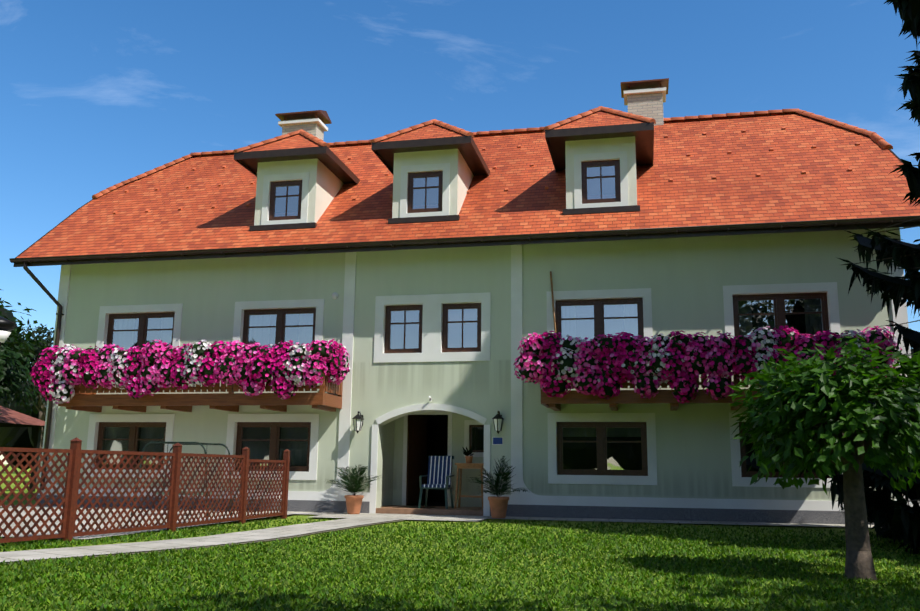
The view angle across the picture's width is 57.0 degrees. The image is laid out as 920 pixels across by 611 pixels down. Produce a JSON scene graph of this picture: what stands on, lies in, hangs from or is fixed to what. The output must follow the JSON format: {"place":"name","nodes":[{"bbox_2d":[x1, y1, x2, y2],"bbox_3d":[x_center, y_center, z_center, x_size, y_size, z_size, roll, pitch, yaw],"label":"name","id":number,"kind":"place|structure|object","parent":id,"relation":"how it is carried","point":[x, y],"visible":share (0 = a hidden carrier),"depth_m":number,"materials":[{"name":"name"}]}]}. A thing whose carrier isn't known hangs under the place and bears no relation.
{"place":"outdoors","nodes":[
{"label":"outdoors","id":0,"kind":"place"},
{"bbox_2d":[381,411,483,506],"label":"porch walls","id":1,"kind":"structure","parent":0,"point":[449,433],"depth_m":18.73,"materials":[{"name":"paint"}]},
{"bbox_2d":[406,415,427,504],"bbox_3d":[-0.976,3.500,19.264,0.044,1.960,0.910,-4,-12,24],"label":"doorway","id":2,"kind":"structure","parent":1,"relation":"attached to","point":[417,449],"depth_m":19.18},
{"bbox_2d":[472,427,483,449],"bbox_3d":[0.447,2.930,18.654,0.380,0.500,0.001,-2,-11,12],"label":"porch window glass","id":3,"kind":"object","parent":1,"relation":"in","point":[477,438],"visible":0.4,"depth_m":18.67,"materials":[{"name":"black glass"}]},
{"bbox_2d":[0,505,881,563],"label":"garden path","id":4,"kind":"structure","parent":0,"point":[299,530],"depth_m":12.62,"materials":[{"name":"concrete"}]},
{"bbox_2d":[0,316,16,346],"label":"garden lamp","id":5,"kind":"object","parent":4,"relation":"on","point":[6,325],"visible":1,"depth_m":11.61,"materials":[{"name":"black metal"}]},
{"bbox_2d":[130,442,231,515],"bbox_3d":[-5.068,3.205,15.622,1.534,1.349,0.934,-2,-11,12],"label":"garden swing","id":6,"kind":"object","parent":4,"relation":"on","point":[193,443],"visible":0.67,"depth_m":15.40,"materials":[{"name":"grey"}]},
{"bbox_2d":[326,464,379,513],"bbox_3d":[-2.074,3.650,16.887,1.161,0.980,1.306,-2,-11,12],"label":"potted palm","id":7,"kind":"object","parent":4,"relation":"on","point":[353,503],"visible":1,"depth_m":16.81,"materials":[{"name":"ceramic"}]},
{"bbox_2d":[467,456,528,517],"bbox_3d":[0.679,3.415,16.050,1.073,1.179,1.541,5,-12,-22],"label":"potted palm","id":8,"kind":"object","parent":4,"relation":"on","point":[498,505],"visible":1,"depth_m":15.93,"materials":[{"name":"ceramic"}]},
{"bbox_2d":[0,464,919,610],"bbox_3d":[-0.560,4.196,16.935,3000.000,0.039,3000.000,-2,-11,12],"label":"lawn","id":9,"kind":"structure","parent":0,"point":[276,518],"depth_m":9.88,"materials":[{"name":"green plant"}]},
{"bbox_2d":[0,406,44,491],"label":"neighbour shed","id":10,"kind":"structure","parent":9,"relation":"on","point":[11,418],"depth_m":29.05,"materials":[{"name":"brown wood"}]},
{"bbox_2d":[0,289,49,406],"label":"tree","id":11,"kind":"object","parent":9,"relation":"on","point":[5,373],"visible":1,"depth_m":26.75,"materials":[{"name":"green plant"}]},
{"bbox_2d":[0,324,53,481],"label":"tree","id":12,"kind":"object","parent":9,"relation":"on","point":[39,402],"visible":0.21,"depth_m":41.65,"materials":[{"name":"green plant"}]},
{"bbox_2d":[0,437,290,542],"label":"lattice fence","id":13,"kind":"object","parent":9,"relation":"on","point":[73,486],"visible":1,"depth_m":11.28,"materials":[{"name":"brown wood"}]},
{"bbox_2d":[376,505,482,515],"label":"entrance step","id":14,"kind":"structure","parent":9,"relation":"on","point":[466,511],"depth_m":17.02,"materials":[{"name":"tile"}]},
{"bbox_2d":[392,506,434,507],"bbox_3d":[-0.959,4.209,17.698,0.800,0.015,0.500,-2,-11,12],"label":"porch doormat","id":15,"kind":"object","parent":14,"relation":"on","point":[411,507],"visible":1,"depth_m":17.52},
{"bbox_2d":[418,456,453,508],"bbox_3d":[-0.475,3.666,17.645,0.625,1.079,0.690,-2,-11,12],"label":"garden chair","id":16,"kind":"object","parent":14,"relation":"on","point":[439,475],"visible":0.94,"depth_m":17.82,"materials":[{"name":"blue fabric"}]},
{"bbox_2d":[454,447,483,508],"bbox_3d":[0.234,3.590,17.764,0.620,1.285,0.420,-2,-11,12],"label":"porch table","id":17,"kind":"object","parent":14,"relation":"on","point":[468,464],"visible":0.96,"depth_m":17.66,"materials":[{"name":"brown wood"}]},
{"bbox_2d":[0,308,917,471],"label":"distant treeline","id":18,"kind":"object","parent":9,"relation":"on","point":[18,437],"depth_m":80.42,"materials":[{"name":"green plant"}]},
{"bbox_2d":[727,333,919,580],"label":"tree","id":19,"kind":"object","parent":9,"relation":"on","point":[853,427],"visible":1,"depth_m":7.49,"materials":[{"name":"green plant"}]},
{"bbox_2d":[754,0,919,553],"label":"spruce branches","id":20,"kind":"object","parent":9,"relation":"on","point":[899,518],"visible":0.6,"depth_m":11.69,"materials":[{"name":"green plant"}]},
{"bbox_3d":[0.309,2.129,21.265,18.000,5.720,7.900,-2,-11,12],"label":"house","id":21,"kind":"object","parent":9,"relation":"on","visible":0},
{"bbox_2d":[234,129,329,152],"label":"house dormer caps","id":22,"kind":"object","parent":21,"relation":"attached to","point":[312,137],"visible":0.67,"depth_m":19.48,"materials":[{"name":"tile"}]},
{"bbox_2d":[352,411,363,432],"bbox_3d":[-2.090,2.403,17.448,0.234,0.460,0.335,-2,-11,12],"label":"house lantern","id":23,"kind":"object","parent":21,"relation":"attached to","point":[358,419],"visible":1,"depth_m":17.35,"materials":[{"name":"black metal"}]},
{"bbox_2d":[371,119,473,144],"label":"house dormer caps","id":24,"kind":"object","parent":21,"relation":"attached to","point":[453,128],"visible":0.56,"depth_m":18.76,"materials":[{"name":"tile"}]},
{"bbox_2d":[492,411,503,433],"bbox_3d":[0.764,2.318,16.835,0.234,0.460,0.335,-2,-11,12],"label":"house lantern","id":25,"kind":"object","parent":21,"relation":"attached to","point":[498,418],"visible":0.98,"depth_m":16.74,"materials":[{"name":"black metal"}]},
{"bbox_2d":[543,106,655,131],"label":"house dormer caps","id":26,"kind":"object","parent":21,"relation":"attached to","point":[610,110],"visible":0.6,"depth_m":17.95,"materials":[{"name":"tile"}]},
{"bbox_2d":[0,0,919,463],"label":"sky","id":27,"kind":"structure","parent":0,"point":[96,96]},
{"bbox_2d":[28,220,892,314],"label":"house gutter brackets","id":28,"kind":"object","parent":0,"point":[835,225],"visible":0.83,"depth_m":17.73,"materials":[{"name":"brown metal"}]},
{"bbox_2d":[17,113,919,257],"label":"house roof tiles","id":29,"kind":"object","parent":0,"point":[828,185],"visible":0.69,"depth_m":18.99,"materials":[{"name":"orange tile"}]},
{"bbox_2d":[249,158,343,230],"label":"dormer wall","id":30,"kind":"structure","parent":29,"relation":"on","point":[325,184],"depth_m":19.22,"materials":[{"name":"paint"}]},
{"bbox_2d":[241,133,320,151],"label":"dormer roof tiles","id":31,"kind":"object","parent":30,"relation":"on","point":[299,140],"visible":0.07,"depth_m":19.32,"materials":[{"name":"orange tile"}]},
{"bbox_2d":[261,172,308,224],"bbox_3d":[-3.942,-2.379,19.113,1.100,1.240,0.020,-2,-11,12],"label":"house dormer surround","id":32,"kind":"object","parent":30,"relation":"attached to","point":[304,176],"visible":0.9,"depth_m":19.12,"materials":[{"name":"white paint"}]},
{"bbox_2d":[269,180,301,220],"bbox_3d":[-3.923,-2.362,19.200,0.800,0.940,0.060,-2,-11,12],"label":"window frame","id":33,"kind":"object","parent":30,"relation":"attached to","point":[274,185],"visible":0.83,"depth_m":19.20,"materials":[{"name":"brown wood"}]},
{"bbox_2d":[234,146,359,183],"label":"dormer eaves","id":34,"kind":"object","parent":30,"relation":"attached to","point":[331,161],"depth_m":19.13,"materials":[{"name":"brown wood"}]},
{"bbox_2d":[275,110,331,139],"bbox_3d":[-4.426,-4.529,23.822,1.340,1.886,0.870,-2,-11,12],"label":"house chimney","id":35,"kind":"object","parent":29,"relation":"on","point":[314,122],"visible":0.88,"depth_m":23.66,"materials":[{"name":"white paint"}]},
{"bbox_2d":[388,149,473,223],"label":"dormer wall","id":36,"kind":"structure","parent":29,"relation":"on","point":[461,175],"depth_m":18.52,"materials":[{"name":"paint"}]},
{"bbox_2d":[378,123,465,141],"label":"dormer roof tiles","id":37,"kind":"object","parent":36,"relation":"on","point":[432,130],"visible":0.07,"depth_m":18.64,"materials":[{"name":"orange tile"}]},
{"bbox_2d":[400,163,449,217],"bbox_3d":[-0.766,-2.474,18.430,1.100,1.240,0.020,-2,-11,12],"label":"house dormer surround","id":38,"kind":"object","parent":36,"relation":"attached to","point":[444,167],"visible":0.9,"depth_m":18.44,"materials":[{"name":"white paint"}]},
{"bbox_2d":[407,171,442,212],"bbox_3d":[-0.747,-2.457,18.517,0.800,0.940,0.060,-2,-11,12],"label":"window frame","id":39,"kind":"object","parent":36,"relation":"attached to","point":[411,176],"visible":0.81,"depth_m":18.52,"materials":[{"name":"brown wood"}]},
{"bbox_2d":[372,135,489,175],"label":"dormer eaves","id":40,"kind":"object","parent":36,"relation":"attached to","point":[465,146],"depth_m":18.46,"materials":[{"name":"brown wood"}]},
{"bbox_2d":[113,127,859,213],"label":"roof snow guards","id":41,"kind":"object","parent":29,"relation":"on","point":[532,164],"visible":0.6,"depth_m":20.19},
{"bbox_2d":[92,109,892,198],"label":"roof ridge tiles","id":42,"kind":"object","parent":29,"relation":"on","point":[880,141],"visible":0.42,"depth_m":21.45,"materials":[{"name":"tile"}]},
{"bbox_2d":[563,136,639,214],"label":"dormer wall","id":43,"kind":"structure","parent":29,"relation":"on","point":[604,145],"depth_m":17.72,"materials":[{"name":"paint"}]},
{"bbox_2d":[549,110,647,129],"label":"dormer roof tiles","id":44,"kind":"object","parent":43,"relation":"on","point":[601,118],"visible":0.07,"depth_m":17.85,"materials":[{"name":"orange tile"}]},
{"bbox_2d":[545,122,653,171],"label":"dormer eaves","id":45,"kind":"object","parent":43,"relation":"attached to","point":[642,133],"depth_m":17.70,"materials":[{"name":"brown wood"}]},
{"bbox_2d":[574,151,627,208],"bbox_3d":[2.928,-2.585,17.636,1.100,1.240,0.020,-2,-11,12],"label":"window surround","id":46,"kind":"object","parent":43,"relation":"attached to","point":[620,155],"visible":0.92,"depth_m":17.65,"materials":[{"name":"white paint"}]},
{"bbox_2d":[581,160,620,203],"bbox_3d":[2.947,-2.568,17.723,0.800,0.940,0.060,-2,-11,12],"label":"window frame","id":47,"kind":"object","parent":43,"relation":"in","point":[585,165],"visible":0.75,"depth_m":17.71,"materials":[{"name":"brown wood"}]},
{"bbox_2d":[620,78,668,124],"bbox_3d":[4.769,-4.865,21.804,1.200,1.901,0.870,-2,-11,12],"label":"house chimney","id":48,"kind":"object","parent":29,"relation":"on","point":[645,98],"visible":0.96,"depth_m":21.59,"materials":[{"name":"beige brick"}]},
{"bbox_2d":[51,228,902,507],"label":"house wall","id":49,"kind":"structure","parent":0,"point":[685,279],"depth_m":17.38,"materials":[{"name":"green paint"}]},
{"bbox_2d":[30,339,349,411],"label":"flower balcony","id":50,"kind":"structure","parent":49,"relation":"attached to","point":[139,377],"depth_m":17.14,"materials":[{"name":"pink plant"}]},
{"bbox_2d":[332,292,337,298],"bbox_3d":[-2.690,-0.208,18.256,0.150,0.146,0.020,-2,-11,12],"label":"house wall vent","id":51,"kind":"object","parent":49,"relation":"attached to","point":[334,295],"visible":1,"depth_m":18.25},
{"bbox_2d":[37,495,873,524],"bbox_3d":[0.273,4.834,20.721,18.080,0.300,7.945,-2,-11,12],"label":"wall base","id":52,"kind":"object","parent":49,"relation":"attached to","point":[724,515],"visible":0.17,"depth_m":16.14,"materials":[{"name":"grey concrete"}]},
{"bbox_2d":[84,282,842,487],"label":"window surrounds","id":53,"kind":"object","parent":49,"relation":"attached to","point":[431,330],"visible":0.65,"depth_m":17.53,"materials":[{"name":"white paint"}]},
{"bbox_2d":[9,215,919,489],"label":"gutter downpipe","id":54,"kind":"object","parent":49,"relation":"attached to","point":[497,237],"visible":0.83,"depth_m":17.29,"materials":[{"name":"metal"}]},
{"bbox_2d":[96,292,833,477],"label":"window frames","id":55,"kind":"structure","parent":49,"relation":"in","point":[779,313],"depth_m":17.57,"materials":[{"name":"brown wood"}]},
{"bbox_2d":[101,299,822,471],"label":"window panes","id":56,"kind":"structure","parent":55,"relation":"in","point":[620,456],"depth_m":17.64,"materials":[{"name":"glass"}]},
{"bbox_2d":[13,149,919,266],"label":"roof eaves","id":57,"kind":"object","parent":49,"relation":"attached to","point":[555,240],"depth_m":17.20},
{"bbox_2d":[38,228,919,515],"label":"house trim pilasters","id":58,"kind":"object","parent":49,"relation":"attached to","point":[516,496],"visible":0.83,"depth_m":17.22,"materials":[{"name":"white paint"}]},
{"bbox_2d":[492,437,502,444],"bbox_3d":[0.754,2.703,16.928,0.220,0.160,0.016,-2,-11,12],"label":"house number plate","id":59,"kind":"object","parent":49,"relation":"attached to","point":[497,440],"visible":1,"depth_m":16.92,"materials":[{"name":"blue metal"}]},
{"bbox_2d":[513,325,901,410],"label":"house balcony","id":60,"kind":"structure","parent":49,"relation":"attached to","point":[630,373],"depth_m":15.11,"materials":[{"name":"plant"}]},
{"bbox_2d":[550,271,555,332],"bbox_3d":[1.903,0.533,16.909,0.044,2.566,0.416,5,-12,-19],"label":"pole","id":61,"kind":"object","parent":60,"relation":"attached to","point":[553,301],"visible":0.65,"depth_m":17.10,"materials":[{"name":"brown metal"}]}
]}

